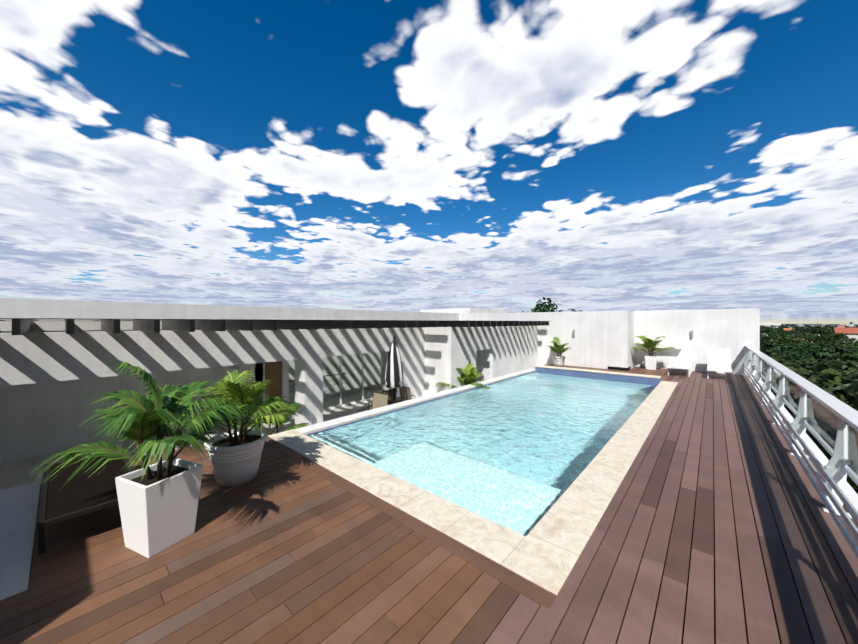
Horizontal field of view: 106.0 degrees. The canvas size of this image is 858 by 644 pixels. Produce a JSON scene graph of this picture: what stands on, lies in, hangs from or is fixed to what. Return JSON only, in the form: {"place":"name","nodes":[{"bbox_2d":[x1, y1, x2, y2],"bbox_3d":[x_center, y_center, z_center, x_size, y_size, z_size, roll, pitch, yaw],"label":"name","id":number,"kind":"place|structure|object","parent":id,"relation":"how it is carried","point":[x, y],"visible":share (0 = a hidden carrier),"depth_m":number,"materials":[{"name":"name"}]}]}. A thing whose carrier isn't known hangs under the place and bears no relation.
{"place":"outdoors","nodes":[
{"label":"outdoors","id":0,"kind":"place"},
{"bbox_2d":[0,321,161,330],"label":"wall","id":1,"kind":"structure","parent":0,"point":[57,325],"depth_m":5.49,"materials":[{"name":"white paint"}]},
{"bbox_2d":[0,388,389,490],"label":"patio floor","id":2,"kind":"structure","parent":0,"point":[12,473],"depth_m":7.66,"materials":[{"name":"tile"}]},
{"bbox_2d":[0,298,537,463],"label":"colonnade walls","id":3,"kind":"structure","parent":2,"relation":"on","point":[51,382],"depth_m":7.63,"materials":[{"name":"paint"}]},
{"bbox_2d":[0,319,548,334],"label":"pergola slats","id":4,"kind":"object","parent":3,"relation":"on","point":[21,326],"visible":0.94,"depth_m":6.39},
{"bbox_2d":[0,318,439,320],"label":"pergola cover","id":5,"kind":"object","parent":4,"relation":"on","point":[183,319],"visible":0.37,"depth_m":4.82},
{"bbox_2d":[239,351,388,425],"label":"wall","id":6,"kind":"structure","parent":2,"relation":"on","point":[258,369],"depth_m":9.48,"materials":[{"name":"white paint"}]},
{"bbox_2d":[265,361,281,421],"bbox_3d":[-4.518,1.857,9.312,0.040,2.040,0.550,0,0,41],"label":"door","id":7,"kind":"structure","parent":6,"relation":"in","point":[273,371],"depth_m":9.32,"materials":[{"name":"brown wood"}]},
{"bbox_2d":[288,352,382,417],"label":"patio door frames","id":8,"kind":"structure","parent":6,"relation":"attached to","point":[344,404],"depth_m":11.35,"materials":[{"name":"white metal"}]},
{"bbox_2d":[289,354,379,415],"bbox_3d":[-3.017,1.837,11.022,0.001,2.000,3.700,0,0,41],"label":"patio door glass","id":9,"kind":"object","parent":8,"relation":"in","point":[351,381],"visible":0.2,"depth_m":11.39,"materials":[{"name":"glass"}]},
{"bbox_2d":[289,373,346,403],"bbox_3d":[-3.804,2.377,11.247,0.044,1.000,2.200,0,0,41],"label":"porch stair railing","id":10,"kind":"object","parent":2,"relation":"on","point":[323,386],"depth_m":11.41,"materials":[{"name":"silver metal"}]},
{"bbox_2d":[357,392,388,412],"bbox_3d":[-1.433,2.372,8.268,0.566,1.014,0.616,0,0,35],"label":"patio chair","id":11,"kind":"object","parent":2,"relation":"on","point":[379,399],"visible":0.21,"depth_m":8.49,"materials":[{"name":"beige"}]},
{"bbox_2d":[368,388,396,409],"bbox_3d":[-1.309,2.372,9.124,0.614,1.013,0.566,0,0,41],"label":"patio chair","id":12,"kind":"object","parent":2,"relation":"on","point":[390,392],"visible":0.25,"depth_m":9.01,"materials":[{"name":"brown metal"}]},
{"bbox_2d":[385,335,403,399],"bbox_3d":[-0.957,1.617,8.882,0.507,2.520,0.507,0,0,21],"label":"closed umbrella","id":13,"kind":"object","parent":2,"relation":"on","point":[394,374],"visible":0.75,"depth_m":8.74,"materials":[{"name":"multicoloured fabric"}]},
{"bbox_2d":[403,388,407,400],"bbox_3d":[-0.375,2.372,8.816,0.616,1.014,0.566,0,0,2],"label":"patio chair","id":14,"kind":"object","parent":2,"relation":"on","point":[405,395],"visible":0.15,"depth_m":8.82,"materials":[{"name":"brown metal"}]},
{"bbox_2d":[399,386,414,399],"bbox_3d":[-0.491,2.372,9.572,0.616,1.014,0.566,0,0,-38],"label":"patio chair","id":15,"kind":"object","parent":2,"relation":"on","point":[402,389],"visible":0.29,"depth_m":9.39,"materials":[{"name":"brown metal"}]},
{"bbox_2d":[490,349,491,378],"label":"wall","id":16,"kind":"structure","parent":2,"relation":"on","point":[490,363],"depth_m":12.25,"materials":[{"name":"white paint"}]},
{"bbox_2d":[460,308,759,374],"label":"wall","id":17,"kind":"structure","parent":2,"relation":"on","point":[603,339],"depth_m":13.45,"materials":[{"name":"paint"}]},
{"bbox_2d":[634,343,681,348],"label":"shelf ledge wall","id":18,"kind":"structure","parent":17,"relation":"attached to","point":[667,346],"depth_m":13.29,"materials":[{"name":"paint"}]},
{"bbox_3d":[-1.778,2.442,6.809,0.800,0.870,22.200,0,0,41],"label":"terrace retaining wall","id":19,"kind":"object","parent":2,"relation":"on","visible":0},
{"bbox_2d":[293,368,534,434],"bbox_3d":[1.061,1.979,9.666,0.300,0.056,10.360,0,0,41],"label":"pool coping","id":20,"kind":"object","parent":19,"relation":"on","point":[317,427],"visible":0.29,"depth_m":7.44,"materials":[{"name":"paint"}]},
{"bbox_3d":[1.285,2.652,10.573,0.570,0.450,0.570,0,0,41],"label":"patio planter","id":21,"kind":"object","parent":2,"relation":"on","visible":0},
{"bbox_2d":[436,363,487,387],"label":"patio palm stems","id":22,"kind":"object","parent":21,"relation":"on","point":[469,375],"visible":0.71,"depth_m":10.51,"materials":[{"name":"green plant"}]},
{"bbox_2d":[388,397,408,404],"bbox_3d":[-0.957,2.515,8.882,0.820,0.727,0.820,0,0,41],"label":"patio table","id":23,"kind":"object","parent":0,"point":[396,400],"visible":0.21,"depth_m":8.87,"materials":[{"name":"brown metal"}]},
{"bbox_2d":[306,372,532,435],"bbox_3d":[2.585,2.087,8.029,4.250,0.160,10.010,0,0,41],"label":"pool waterline tile","id":24,"kind":"object","parent":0,"point":[405,407],"visible":0.02,"depth_m":7.46,"materials":[{"name":"blue tile"}]},
{"bbox_2d":[0,0,857,323],"label":"sky","id":25,"kind":"structure","parent":0,"point":[377,155],"materials":[{"name":"blue"}]},
{"bbox_2d":[608,366,630,370],"bbox_3d":[7.888,1.902,13.407,0.730,0.110,0.530,0,0,41],"label":"deck skirting","id":26,"kind":"object","parent":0,"point":[620,368],"visible":0.96,"depth_m":13.19,"materials":[{"name":"black"}]},
{"bbox_2d":[760,322,857,327],"bbox_3d":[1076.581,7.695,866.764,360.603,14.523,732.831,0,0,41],"label":"buildings","id":27,"kind":"structure","parent":0,"point":[851,324],"depth_m":820.74,"materials":[{"name":"white paint"}]},
{"bbox_2d":[767,324,857,491],"bbox_3d":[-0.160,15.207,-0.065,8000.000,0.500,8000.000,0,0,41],"label":"terrain","id":28,"kind":"structure","parent":0,"point":[855,488],"depth_m":1382.29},
{"bbox_2d":[531,297,581,311],"bbox_3d":[15.373,6.041,36.028,11.541,17.871,12.851,0,0,8],"label":"tree","id":29,"kind":"object","parent":28,"relation":"on","point":[544,305],"visible":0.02,"depth_m":36.88,"materials":[{"name":"green plant"}]},
{"bbox_2d":[760,335,775,344],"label":"tree","id":30,"kind":"object","parent":28,"relation":"on","point":[762,340],"visible":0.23,"depth_m":121.57,"materials":[{"name":"green plant"}]},
{"bbox_2d":[763,327,780,334],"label":"tree","id":31,"kind":"object","parent":28,"relation":"on","point":[768,330],"visible":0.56,"depth_m":237.09,"materials":[{"name":"green plant"}]},
{"bbox_2d":[763,333,783,339],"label":"tree","id":32,"kind":"object","parent":28,"relation":"on","point":[774,334],"visible":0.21,"depth_m":126.11,"materials":[{"name":"green plant"}]},
{"bbox_2d":[761,336,789,355],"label":"tree","id":33,"kind":"object","parent":28,"relation":"on","point":[770,346],"depth_m":44.80,"materials":[{"name":"green plant"}]},
{"bbox_2d":[761,347,809,359],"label":"tree","id":34,"kind":"object","parent":28,"relation":"on","point":[775,355],"visible":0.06,"depth_m":42.04,"materials":[{"name":"green plant"}]},
{"bbox_2d":[774,330,798,336],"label":"tree","id":35,"kind":"object","parent":28,"relation":"on","point":[784,331],"visible":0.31,"depth_m":179.72,"materials":[{"name":"green plant"}]},
{"bbox_2d":[772,341,802,348],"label":"tree","id":36,"kind":"object","parent":28,"relation":"on","point":[799,346],"visible":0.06,"depth_m":80.04,"materials":[{"name":"green plant"}]},
{"bbox_2d":[773,341,818,355],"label":"tree","id":37,"kind":"object","parent":28,"relation":"on","point":[797,350],"visible":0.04,"depth_m":53.28,"materials":[{"name":"green plant"}]},
{"bbox_2d":[776,332,819,349],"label":"tree","id":38,"kind":"object","parent":28,"relation":"on","point":[792,338],"visible":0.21,"depth_m":83.97,"materials":[{"name":"green plant"}]},
{"bbox_2d":[792,326,804,330],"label":"tree","id":39,"kind":"object","parent":28,"relation":"on","point":[797,328],"visible":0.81,"depth_m":310.69,"materials":[{"name":"green plant"}]},
{"bbox_2d":[761,354,857,493],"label":"tree","id":40,"kind":"object","parent":28,"relation":"on","point":[831,385],"visible":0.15,"depth_m":17.58,"materials":[{"name":"green plant"}]},
{"bbox_2d":[761,380,857,510],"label":"building body","id":41,"kind":"structure","parent":28,"relation":"on","point":[851,494],"depth_m":4.69,"materials":[{"name":"paint"}]},
{"bbox_2d":[0,481,40,600],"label":"planter","id":42,"kind":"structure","parent":41,"relation":"on","point":[18,510],"depth_m":2.97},
{"bbox_2d":[0,364,857,643],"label":"deck boards","id":43,"kind":"object","parent":41,"relation":"on","point":[286,545],"visible":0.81,"depth_m":2.58,"materials":[{"name":"brown wood"}]},
{"bbox_2d":[37,451,133,554],"bbox_3d":[-3.568,1.797,3.404,1.640,0.320,0.660,0,0,41],"label":"bench","id":44,"kind":"object","parent":43,"relation":"on","point":[80,493],"visible":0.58,"depth_m":3.16,"materials":[{"name":"brown wood"}]},
{"bbox_2d":[115,458,202,557],"bbox_3d":[-2.409,1.647,2.906,0.459,0.620,0.459,0,0,23],"label":"planter","id":45,"kind":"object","parent":43,"relation":"on","point":[157,517],"visible":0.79,"depth_m":2.77,"materials":[{"name":"white ceramic"}]},
{"bbox_2d":[24,360,253,488],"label":"palm stems","id":46,"kind":"object","parent":45,"relation":"on","point":[152,418],"visible":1,"depth_m":2.80,"materials":[{"name":"green plant"}]},
{"bbox_2d":[204,429,267,486],"bbox_3d":[-2.406,1.707,4.061,0.690,0.500,0.690,0,0,41],"label":"round planter","id":47,"kind":"object","parent":43,"relation":"on","point":[234,464],"visible":0.98,"depth_m":3.87,"materials":[{"name":"white ceramic"}]},
{"bbox_2d":[168,370,300,443],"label":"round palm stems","id":48,"kind":"object","parent":47,"relation":"on","point":[236,389],"visible":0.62,"depth_m":3.97,"materials":[{"name":"green plant"}]},
{"bbox_2d":[551,356,565,366],"bbox_3d":[5.678,1.732,14.169,0.610,0.450,0.610,0,0,41],"label":"round planter","id":49,"kind":"object","parent":43,"relation":"on","point":[558,361],"visible":0.98,"depth_m":13.98,"materials":[{"name":"white ceramic"}]},
{"bbox_2d":[548,337,570,356],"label":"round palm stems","id":50,"kind":"object","parent":49,"relation":"on","point":[557,348],"visible":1,"depth_m":14.06,"materials":[{"name":"green plant"}]},
{"bbox_2d":[645,355,656,369],"bbox_3d":[9.199,1.682,13.407,0.419,0.550,0.419,0,0,36],"label":"plant pot","id":51,"kind":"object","parent":43,"relation":"on","point":[650,362],"visible":0.96,"depth_m":13.26,"materials":[{"name":"white ceramic"}]},
{"bbox_2d":[632,336,674,355],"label":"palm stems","id":52,"kind":"object","parent":51,"relation":"on","point":[648,344],"visible":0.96,"depth_m":13.36,"materials":[{"name":"green plant"}]},
{"bbox_2d":[667,362,691,376],"bbox_3d":[9.555,1.797,12.297,0.640,0.320,1.940,0,0,41],"label":"lounge chair","id":53,"kind":"object","parent":43,"relation":"on","point":[677,365],"visible":1,"depth_m":12.22,"materials":[{"name":"white paint"}]},
{"bbox_2d":[707,348,732,380],"bbox_3d":[10.268,1.460,11.441,0.640,0.994,1.493,0,0,41],"label":"white lounger","id":54,"kind":"object","parent":43,"relation":"on","point":[719,359],"visible":1,"depth_m":11.80,"materials":[{"name":"white paint"}]},
{"bbox_2d":[744,345,857,558],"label":"railing posts","id":55,"kind":"object","parent":43,"relation":"on","point":[835,471],"visible":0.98,"depth_m":3.76,"materials":[{"name":"white metal"}]},
{"bbox_2d":[748,349,847,463],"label":"railing glass clamps","id":56,"kind":"object","parent":55,"relation":"attached to","point":[844,461],"visible":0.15,"depth_m":3.26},
{"bbox_2d":[750,350,857,477],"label":"glass railing","id":57,"kind":"object","parent":55,"relation":"attached to","point":[822,421],"visible":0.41,"depth_m":4.12,"materials":[{"name":"clear glass"}]},
{"bbox_2d":[28,372,853,643],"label":"deck substrate","id":58,"kind":"object","parent":41,"relation":"on","point":[670,537],"depth_m":2.82,"materials":[{"name":"black"}]},
{"bbox_3d":[2.602,2.687,8.048,4.250,1.040,10.060,0,0,41],"label":"pool","id":59,"kind":"object","parent":41,"relation":"in","visible":0},
{"bbox_2d":[268,381,677,594],"bbox_3d":[2.641,1.976,7.987,4.890,0.062,10.800,0,0,41],"label":"pool coping","id":60,"kind":"object","parent":59,"relation":"on","point":[545,552],"visible":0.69,"depth_m":3.43,"materials":[{"name":"stone"}]},
{"bbox_2d":[309,372,656,536],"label":"pool water","id":61,"kind":"structure","parent":59,"relation":"in","point":[518,454],"depth_m":5.59,"materials":[{"name":"blue liquid"}]},
{"bbox_2d":[535,367,661,384],"bbox_3d":[6.018,2.042,11.942,4.150,0.430,0.400,0,0,41],"label":"pool kerb tile","id":62,"kind":"object","parent":59,"relation":"on","point":[646,380],"visible":0.29,"depth_m":11.55,"materials":[{"name":"blue tile"}]},
{"bbox_2d":[535,365,660,378],"bbox_3d":[6.011,1.809,11.934,4.150,0.035,0.420,0,0,41],"label":"pool edge","id":63,"kind":"object","parent":62,"relation":"on","point":[609,372],"visible":1,"depth_m":11.71,"materials":[{"name":"stone"}]},
{"bbox_2d":[787,332,832,346],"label":"tree","id":64,"kind":"object","parent":28,"relation":"on","point":[810,337],"visible":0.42,"depth_m":100.22,"materials":[{"name":"green plant"}]},
{"bbox_2d":[770,351,857,380],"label":"tree","id":65,"kind":"object","parent":28,"relation":"on","point":[805,362],"visible":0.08,"depth_m":25.97,"materials":[{"name":"green plant"}]},
{"bbox_2d":[786,352,854,368],"bbox_3d":[37.893,9.081,32.704,10.174,11.777,9.137,0,0,10],"label":"tree","id":66,"kind":"object","parent":28,"relation":"on","point":[801,357],"depth_m":33.72,"materials":[{"name":"green plant"}]},
{"bbox_2d":[815,335,843,345],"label":"tree","id":67,"kind":"object","parent":28,"relation":"on","point":[839,341],"visible":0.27,"depth_m":124.40,"materials":[{"name":"green plant"}]},
{"bbox_2d":[814,328,846,340],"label":"tree","id":68,"kind":"object","parent":28,"relation":"on","point":[839,336],"visible":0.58,"depth_m":144.29,"materials":[{"name":"green plant"}]},
{"bbox_2d":[806,374,857,487],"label":"tree","id":69,"kind":"object","parent":28,"relation":"on","point":[852,388],"visible":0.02,"depth_m":12.65,"materials":[{"name":"green plant"}]},
{"bbox_2d":[807,341,856,358],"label":"tree","id":70,"kind":"object","parent":28,"relation":"on","point":[836,347],"visible":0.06,"depth_m":42.13,"materials":[{"name":"green plant"}]},
{"bbox_2d":[807,346,857,367],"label":"tree","id":71,"kind":"object","parent":28,"relation":"on","point":[821,354],"visible":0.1,"depth_m":37.23,"materials":[{"name":"green plant"}]},
{"bbox_2d":[836,344,857,353],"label":"tree","id":72,"kind":"object","parent":28,"relation":"on","point":[850,347],"visible":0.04,"depth_m":60.32,"materials":[{"name":"green plant"}]},
{"bbox_2d":[837,349,857,355],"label":"tree","id":73,"kind":"object","parent":28,"relation":"on","point":[849,350],"depth_m":43.28,"materials":[{"name":"green plant"}]},
{"bbox_2d":[838,340,857,348],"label":"tree","id":74,"kind":"object","parent":28,"relation":"on","point":[854,344],"visible":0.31,"depth_m":83.09,"materials":[{"name":"green plant"}]},
{"bbox_2d":[845,336,855,340],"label":"tree","id":75,"kind":"object","parent":28,"relation":"on","point":[851,339],"visible":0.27,"depth_m":176.88,"materials":[{"name":"green plant"}]},
{"bbox_2d":[832,327,857,341],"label":"house","id":76,"kind":"structure","parent":0,"point":[850,333],"depth_m":195.87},
{"bbox_3d":[-6.355,1.467,23.995,18.950,2.820,52.000,0,0,41],"label":"neighbouring roof slab","id":77,"kind":"object","parent":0,"visible":0},
{"bbox_2d":[420,308,507,313],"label":"rooftop block","id":78,"kind":"structure","parent":77,"relation":"on","point":[468,310],"depth_m":30.15,"materials":[{"name":"paint"}]},
{"bbox_3d":[-3.143,2.627,6.542,0.670,0.500,0.670,0,0,41],"label":"patio planter","id":79,"kind":"object","parent":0,"visible":0},
{"bbox_2d":[231,396,308,434],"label":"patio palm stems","id":80,"kind":"object","parent":79,"relation":"in","point":[276,398],"visible":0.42,"depth_m":6.52,"materials":[{"name":"green plant"}]}
]}

